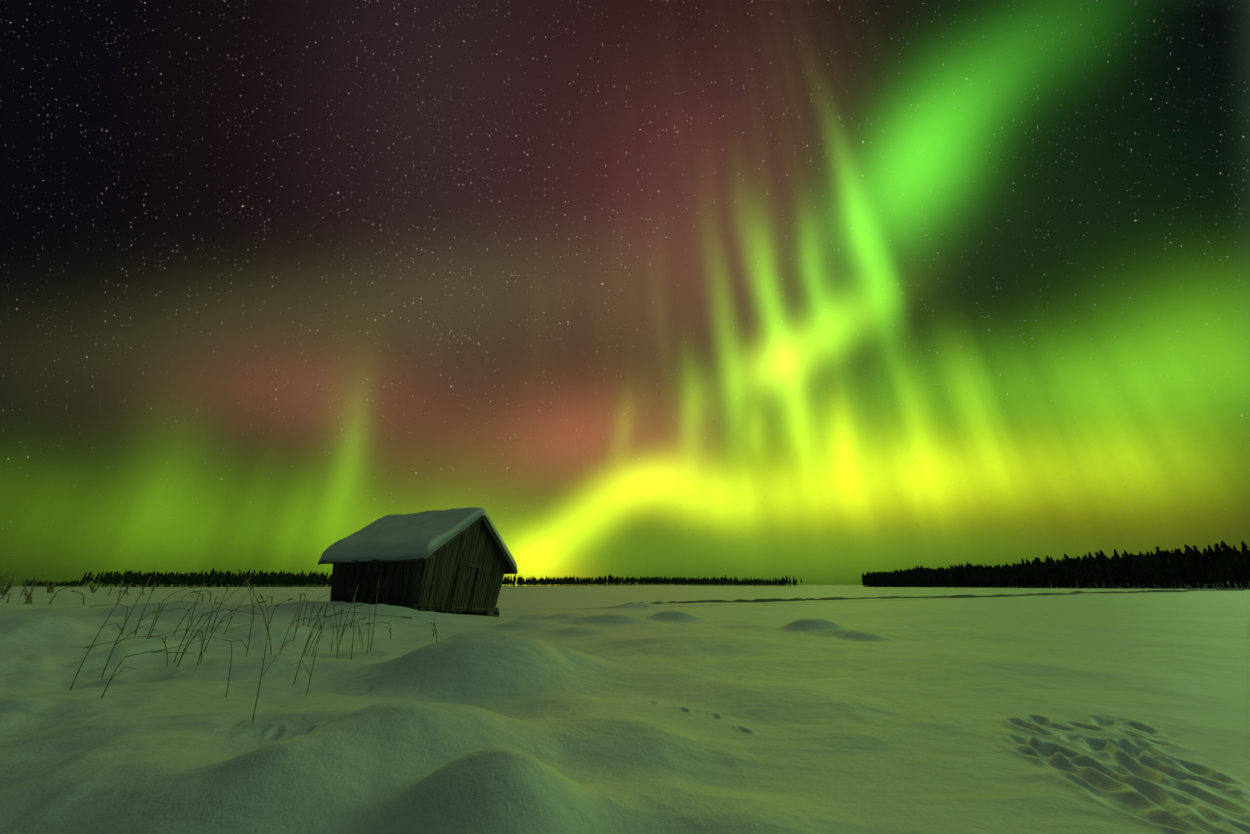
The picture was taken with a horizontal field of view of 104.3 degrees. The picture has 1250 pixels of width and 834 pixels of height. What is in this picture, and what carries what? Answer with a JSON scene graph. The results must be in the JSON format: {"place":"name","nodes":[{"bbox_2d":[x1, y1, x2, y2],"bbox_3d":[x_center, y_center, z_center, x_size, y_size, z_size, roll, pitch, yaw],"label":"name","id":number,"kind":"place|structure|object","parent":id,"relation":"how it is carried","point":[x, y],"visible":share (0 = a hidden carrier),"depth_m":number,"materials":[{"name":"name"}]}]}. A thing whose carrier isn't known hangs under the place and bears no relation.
{"place":"outdoors","nodes":[
{"label":"outdoors","id":0,"kind":"place"},
{"bbox_2d":[0,582,1249,833],"bbox_3d":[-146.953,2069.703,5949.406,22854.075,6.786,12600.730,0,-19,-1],"label":"snow ground","id":1,"kind":"structure","parent":0,"point":[582,710],"depth_m":3.99,"materials":[{"name":"white snow"}]},
{"bbox_2d":[0,568,100,603],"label":"bare shrubs","id":2,"kind":"object","parent":1,"relation":"on","point":[29,597],"visible":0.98,"depth_m":45.31,"materials":[{"name":"plant"}]},
{"bbox_2d":[0,569,436,722],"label":"dry grass","id":3,"kind":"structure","parent":1,"relation":"on","point":[212,627],"depth_m":6.78,"materials":[{"name":"plant"}]},
{"bbox_2d":[318,515,516,615],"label":"barn","id":4,"kind":"structure","parent":1,"relation":"on","point":[464,571],"depth_m":17.03,"materials":[{"name":"brown wood"}]},
{"bbox_2d":[318,507,517,572],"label":"roof snow","id":5,"kind":"structure","parent":4,"relation":"on","point":[424,534],"depth_m":17.37,"materials":[{"name":"white snow"}]},
{"bbox_2d":[483,612,498,617],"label":"barn corner stones","id":6,"kind":"object","parent":1,"relation":"on","point":[492,614],"visible":0.08,"depth_m":18.55,"materials":[{"name":"grey stone"}]},
{"bbox_2d":[23,540,1249,588],"bbox_3d":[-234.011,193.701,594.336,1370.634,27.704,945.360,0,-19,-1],"label":"conifer forest","id":7,"kind":"object","parent":1,"relation":"on","point":[1191,567],"visible":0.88,"depth_m":385.00,"materials":[{"name":"plant"}]},
{"bbox_2d":[627,588,1249,603],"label":"snowmobile track rim","id":8,"kind":"object","parent":1,"relation":"on","point":[954,596],"visible":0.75,"depth_m":51.18,"materials":[{"name":"grey"}]},
{"bbox_2d":[0,0,1249,585],"label":"sky","id":9,"kind":"structure","parent":0,"point":[815,292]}
]}

